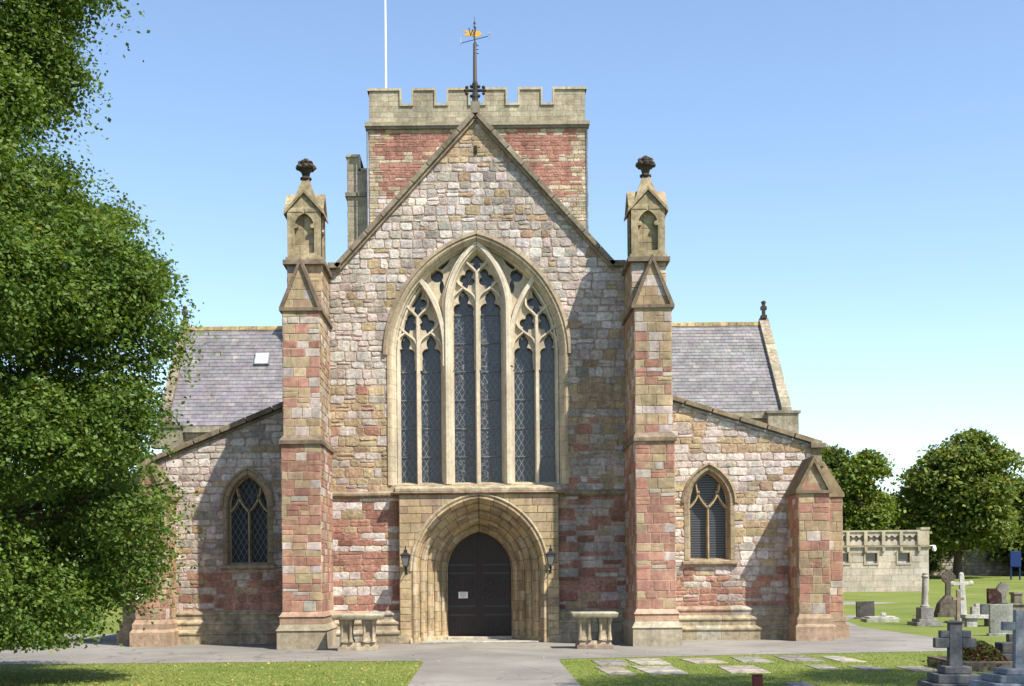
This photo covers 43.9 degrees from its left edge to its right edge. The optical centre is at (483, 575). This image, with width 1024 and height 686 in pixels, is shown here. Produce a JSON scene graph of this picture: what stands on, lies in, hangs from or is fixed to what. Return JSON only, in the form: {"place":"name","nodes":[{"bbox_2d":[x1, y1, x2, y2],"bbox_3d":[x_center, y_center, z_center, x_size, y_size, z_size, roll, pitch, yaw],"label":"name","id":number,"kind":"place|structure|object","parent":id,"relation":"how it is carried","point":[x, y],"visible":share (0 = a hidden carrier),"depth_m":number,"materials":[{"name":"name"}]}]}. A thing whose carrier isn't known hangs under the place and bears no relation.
{"place":"outdoors","nodes":[
{"label":"outdoors","id":0,"kind":"place"},
{"bbox_2d":[0,602,994,685],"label":"path","id":1,"kind":"structure","parent":0,"point":[468,664],"depth_m":32.74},
{"bbox_2d":[331,613,384,650],"bbox_3d":[-3.389,1.537,34.500,1.356,0.985,0.940,0,0,0],"label":"stone table","id":2,"kind":"object","parent":1,"relation":"on","point":[369,639],"visible":1,"depth_m":34.17,"materials":[{"name":"beige stone"}]},
{"bbox_2d":[3,648,984,685],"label":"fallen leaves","id":3,"kind":"object","parent":1,"relation":"on","point":[332,670],"visible":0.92,"depth_m":26.28,"materials":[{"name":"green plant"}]},
{"bbox_2d":[570,611,617,648],"bbox_3d":[3.005,1.481,34.500,1.236,0.985,0.940,0,0,0],"label":"stone table","id":4,"kind":"object","parent":1,"relation":"on","point":[604,637],"visible":1,"depth_m":34.16,"materials":[{"name":"beige stone"}]},
{"bbox_2d":[0,575,1023,685],"bbox_3d":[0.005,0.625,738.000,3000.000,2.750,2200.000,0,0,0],"label":"ground","id":5,"kind":"structure","parent":0,"point":[902,608],"depth_m":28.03,"materials":[{"name":"green plant"}]},
{"bbox_2d":[0,424,89,536],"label":"broadleaf tree","id":6,"kind":"object","parent":5,"relation":"on","point":[47,489],"visible":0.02,"depth_m":78.06,"materials":[{"name":"green plant"}]},
{"bbox_2d":[16,536,111,633],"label":"laurel bush","id":7,"kind":"object","parent":5,"relation":"on","point":[103,628],"visible":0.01,"depth_m":41.10,"materials":[{"name":"green plant"}]},
{"bbox_2d":[76,446,146,593],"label":"broadleaf tree","id":8,"kind":"object","parent":5,"relation":"on","point":[144,456],"visible":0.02,"depth_m":81.34,"materials":[{"name":"green plant"}]},
{"bbox_2d":[0,0,232,653],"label":"lime tree","id":9,"kind":"object","parent":5,"relation":"on","point":[67,284],"visible":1,"depth_m":22.27,"materials":[{"name":"green plant"}]},
{"bbox_2d":[159,331,177,400],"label":"broadleaf tree","id":10,"kind":"object","parent":5,"relation":"on","point":[162,393],"visible":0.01,"depth_m":97.03,"materials":[{"name":"green plant"}]},
{"bbox_2d":[117,81,848,649],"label":"cathedral","id":11,"kind":"structure","parent":5,"relation":"on","point":[483,369],"depth_m":38.10,"materials":[{"name":"stone"}]},
{"bbox_2d":[220,466,274,570],"bbox_3d":[-7.135,-1.733,38.645,1.660,3.149,0.550,0,0,0],"label":"aisle window","id":12,"kind":"structure","parent":11,"relation":"in","point":[247,501],"depth_m":38.73,"materials":[{"name":"stone"}]},
{"bbox_2d":[384,0,386,87],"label":"flagpole","id":13,"kind":"object","parent":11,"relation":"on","point":[385,42],"visible":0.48,"depth_m":72.95,"materials":[{"name":"white metal"}]},
{"bbox_2d":[400,546,410,573],"bbox_3d":[-2.284,-0.458,37.388,0.319,0.840,0.521,0,0,0],"label":"wall lantern","id":14,"kind":"object","parent":11,"relation":"attached to","point":[405,557],"depth_m":37.20,"materials":[{"name":"black metal"}]},
{"bbox_2d":[458,592,467,597],"bbox_3d":[-0.630,0.606,39.572,0.290,0.200,0.011,0,0,0],"label":"door notice","id":15,"kind":"object","parent":11,"relation":"attached to","point":[462,594],"depth_m":39.57,"materials":[{"name":"white paper"}]},
{"bbox_2d":[448,532,479,635],"bbox_3d":[-0.610,0.256,39.642,0.985,3.238,0.116,0,0,0],"label":"door","id":16,"kind":"structure","parent":11,"relation":"in","point":[463,566],"depth_m":39.60,"materials":[{"name":"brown wood"}]},
{"bbox_2d":[460,16,489,80],"bbox_3d":[-0.266,-15.633,37.946,0.763,2.170,0.747,0,0,-36],"label":"weathervane","id":17,"kind":"object","parent":11,"relation":"on","point":[475,33],"visible":1,"depth_m":37.94,"materials":[{"name":"gold metal"}]},
{"bbox_2d":[383,230,571,495],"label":"great window","id":18,"kind":"structure","parent":11,"relation":"in","point":[477,345],"depth_m":38.36,"materials":[{"name":"stone"}]},
{"bbox_2d":[398,493,560,643],"bbox_3d":[-0.122,-0.237,38.648,4.840,4.476,2.263,0,0,0],"label":"doorway","id":19,"kind":"structure","parent":11,"relation":"in","point":[438,523],"depth_m":37.99,"materials":[{"name":"stone"}]},
{"bbox_2d":[479,532,511,635],"bbox_3d":[0.375,0.248,39.625,0.985,3.238,0.150,0,0,0],"label":"door","id":20,"kind":"structure","parent":11,"relation":"in","point":[494,562],"depth_m":39.60,"materials":[{"name":"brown wood"}]},
{"bbox_2d":[546,544,555,572],"bbox_3d":[1.976,-0.495,37.388,0.319,0.840,0.521,0,0,0],"label":"wall lantern","id":21,"kind":"object","parent":11,"relation":"attached to","point":[550,555],"depth_m":37.20,"materials":[{"name":"black metal"}]},
{"bbox_2d":[682,462,737,566],"bbox_3d":[6.844,-1.854,38.645,1.660,3.149,0.550,0,0,0],"label":"aisle window","id":22,"kind":"structure","parent":11,"relation":"in","point":[709,497],"depth_m":38.76,"materials":[{"name":"stone"}]},
{"bbox_2d":[592,659,630,665],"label":"ledger slab","id":23,"kind":"structure","parent":5,"relation":"on","point":[616,662],"depth_m":28.59,"materials":[{"name":"stone"}]},
{"bbox_2d":[596,667,636,674],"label":"ledger slab","id":24,"kind":"structure","parent":5,"relation":"on","point":[615,670],"depth_m":26.01,"materials":[{"name":"stone"}]},
{"bbox_2d":[625,658,669,664],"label":"ledger slab","id":25,"kind":"structure","parent":5,"relation":"on","point":[649,661],"depth_m":28.85,"materials":[{"name":"stone"}]},
{"bbox_2d":[631,666,688,674],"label":"ledger slab","id":26,"kind":"structure","parent":5,"relation":"on","point":[654,670],"depth_m":26.19,"materials":[{"name":"stone"}]},
{"bbox_2d":[679,658,727,663],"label":"ledger slab","id":27,"kind":"structure","parent":5,"relation":"on","point":[701,660],"depth_m":28.99,"materials":[{"name":"stone"}]},
{"bbox_2d":[717,665,770,672],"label":"ledger slab","id":28,"kind":"structure","parent":5,"relation":"on","point":[743,669],"depth_m":26.21,"materials":[{"name":"stone"}]},
{"bbox_2d":[731,657,773,662],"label":"ledger slab","id":29,"kind":"structure","parent":5,"relation":"on","point":[751,659],"depth_m":29.09,"materials":[{"name":"stone"}]},
{"bbox_2d":[751,674,762,685],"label":"marker post","id":30,"kind":"object","parent":5,"relation":"on","point":[757,679],"visible":1,"depth_m":20.32,"materials":[{"name":"red paint"}]},
{"bbox_2d":[772,655,824,661],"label":"ledger slab","id":31,"kind":"structure","parent":5,"relation":"on","point":[799,658],"depth_m":29.39,"materials":[{"name":"stone"}]},
{"bbox_2d":[784,682,814,685],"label":"ledger slab","id":32,"kind":"structure","parent":5,"relation":"on","point":[798,683],"depth_m":22.70,"materials":[{"name":"stone"}]},
{"bbox_2d":[805,664,838,668],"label":"ledger slab","id":33,"kind":"structure","parent":5,"relation":"on","point":[820,666],"depth_m":26.82,"materials":[{"name":"stone"}]},
{"bbox_2d":[821,442,853,522],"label":"broadleaf tree","id":34,"kind":"object","parent":5,"relation":"on","point":[833,457],"visible":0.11,"depth_m":102.65,"materials":[{"name":"green plant"}]},
{"bbox_2d":[820,656,865,661],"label":"ledger slab","id":35,"kind":"structure","parent":5,"relation":"on","point":[840,659],"depth_m":29.09,"materials":[{"name":"stone"}]},
{"bbox_2d":[854,601,874,618],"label":"headstone","id":36,"kind":"object","parent":5,"relation":"on","point":[865,608],"visible":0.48,"depth_m":51.20,"materials":[{"name":"stone"}]},
{"bbox_2d":[846,665,891,669],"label":"ledger slab","id":37,"kind":"structure","parent":5,"relation":"on","point":[865,667],"depth_m":26.43,"materials":[{"name":"stone"}]},
{"bbox_2d":[832,448,911,530],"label":"broadleaf tree","id":38,"kind":"object","parent":5,"relation":"on","point":[869,507],"visible":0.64,"depth_m":98.82,"materials":[{"name":"green plant"}]},
{"bbox_2d":[861,612,898,621],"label":"kerbed grave","id":39,"kind":"object","parent":5,"relation":"on","point":[883,617],"visible":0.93,"depth_m":48.91,"materials":[{"name":"stone"}]},
{"bbox_2d":[843,527,929,591],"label":"stone annex","id":40,"kind":"object","parent":5,"relation":"on","point":[885,560],"visible":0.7,"depth_m":77.99,"materials":[{"name":"beige stone"}]},
{"bbox_2d":[843,552,849,564],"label":"window","id":41,"kind":"structure","parent":40,"relation":"in","point":[846,555],"depth_m":78.13,"materials":[{"name":"stone"}]},
{"bbox_2d":[864,551,878,564],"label":"window","id":42,"kind":"structure","parent":40,"relation":"in","point":[870,557],"depth_m":78.11,"materials":[{"name":"stone"}]},
{"bbox_2d":[896,551,910,564],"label":"window","id":43,"kind":"structure","parent":40,"relation":"in","point":[902,557],"depth_m":78.13,"materials":[{"name":"stone"}]},
{"bbox_2d":[894,666,936,671],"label":"ledger slab","id":44,"kind":"structure","parent":5,"relation":"on","point":[916,668],"depth_m":26.04,"materials":[{"name":"stone"}]},
{"bbox_2d":[883,494,952,572],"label":"broadleaf tree","id":45,"kind":"object","parent":5,"relation":"on","point":[934,564],"visible":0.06,"depth_m":111.23,"materials":[{"name":"green plant"}]},
{"bbox_2d":[907,572,942,625],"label":"column monument","id":46,"kind":"object","parent":5,"relation":"on","point":[924,613],"depth_m":46.73,"materials":[{"name":"stone"}]},
{"bbox_2d":[934,570,955,616],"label":"wheel cross","id":47,"kind":"object","parent":5,"relation":"on","point":[945,605],"visible":0.93,"depth_m":51.88,"materials":[{"name":"stone"}]},
{"bbox_2d":[917,621,980,685],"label":"grave cross","id":48,"kind":"object","parent":5,"relation":"on","point":[954,639],"visible":0.93,"depth_m":21.50,"materials":[{"name":"stone"}]},
{"bbox_2d":[885,426,1023,577],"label":"broadleaf tree","id":49,"kind":"object","parent":5,"relation":"on","point":[956,493],"visible":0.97,"depth_m":101.29,"materials":[{"name":"green plant"}]},
{"bbox_2d":[952,589,963,626],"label":"grave cross","id":50,"kind":"object","parent":5,"relation":"on","point":[957,598],"visible":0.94,"depth_m":45.56,"materials":[{"name":"stone"}]},
{"bbox_2d":[949,572,972,620],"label":"grave cross","id":51,"kind":"object","parent":5,"relation":"on","point":[961,583],"visible":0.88,"depth_m":47.76,"materials":[{"name":"stone"}]},
{"bbox_2d":[922,640,1012,671],"bbox_3d":[10.248,1.636,26.220,2.367,0.649,2.217,0,0,2],"label":"kerbed grave","id":52,"kind":"object","parent":5,"relation":"on","point":[982,656],"visible":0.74,"depth_m":25.84,"materials":[{"name":"stone"}]},
{"bbox_2d":[960,614,988,626],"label":"chest tomb","id":53,"kind":"object","parent":5,"relation":"on","point":[970,620],"visible":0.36,"depth_m":45.90,"materials":[{"name":"stone"}]},
{"bbox_2d":[970,604,979,614],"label":"headstone","id":54,"kind":"object","parent":5,"relation":"on","point":[975,610],"visible":0.45,"depth_m":51.12,"materials":[{"name":"stone"}]},
{"bbox_2d":[929,546,1023,575],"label":"boundary wall","id":55,"kind":"structure","parent":5,"relation":"on","point":[977,566],"depth_m":111.98,"materials":[{"name":"stone"}]},
{"bbox_2d":[980,604,988,619],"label":"headstone","id":56,"kind":"object","parent":5,"relation":"on","point":[984,609],"visible":0.41,"depth_m":49.90,"materials":[{"name":"stone"}]},
{"bbox_2d":[986,588,1000,603],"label":"headstone","id":57,"kind":"object","parent":5,"relation":"on","point":[993,595],"visible":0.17,"depth_m":55.09,"materials":[{"name":"stone"}]},
{"bbox_2d":[969,610,1023,685],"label":"grave cross","id":58,"kind":"object","parent":5,"relation":"on","point":[1013,675],"visible":1,"depth_m":20.43,"materials":[{"name":"stone"}]},
{"bbox_2d":[986,604,1012,635],"bbox_3d":[16.002,1.396,39.281,0.840,1.030,0.220,-1,0,0],"label":"headstone","id":59,"kind":"object","parent":5,"relation":"on","point":[998,613],"visible":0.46,"depth_m":39.22,"materials":[{"name":"stone"}]},
{"bbox_2d":[996,582,1009,602],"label":"wheel cross","id":60,"kind":"object","parent":5,"relation":"on","point":[1002,588],"visible":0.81,"depth_m":53.65,"materials":[{"name":"stone"}]},
{"bbox_2d":[986,475,1023,573],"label":"broadleaf tree","id":61,"kind":"object","parent":5,"relation":"on","point":[1016,505],"visible":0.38,"depth_m":109.25,"materials":[{"name":"green plant"}]},
{"bbox_2d":[1006,634,1012,641],"bbox_3d":[11.876,1.612,28.032,0.600,0.670,0.200,-2,-1,2],"label":"headstone","id":62,"kind":"object","parent":5,"relation":"on","point":[1009,637],"visible":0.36,"depth_m":27.95,"materials":[{"name":"stone"}]},
{"bbox_2d":[998,592,1023,609],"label":"pedestal tomb","id":63,"kind":"object","parent":5,"relation":"on","point":[1016,600],"visible":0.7,"depth_m":51.45,"materials":[{"name":"stone"}]},
{"bbox_2d":[1010,551,1020,579],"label":"notice board","id":64,"kind":"object","parent":5,"relation":"on","point":[1015,558],"visible":0.94,"depth_m":98.25,"materials":[{"name":"blue paint"}]},
{"bbox_2d":[1,0,1023,555],"label":"sky","id":65,"kind":"structure","parent":0,"point":[853,169],"materials":[{"name":"blue"}]}
]}

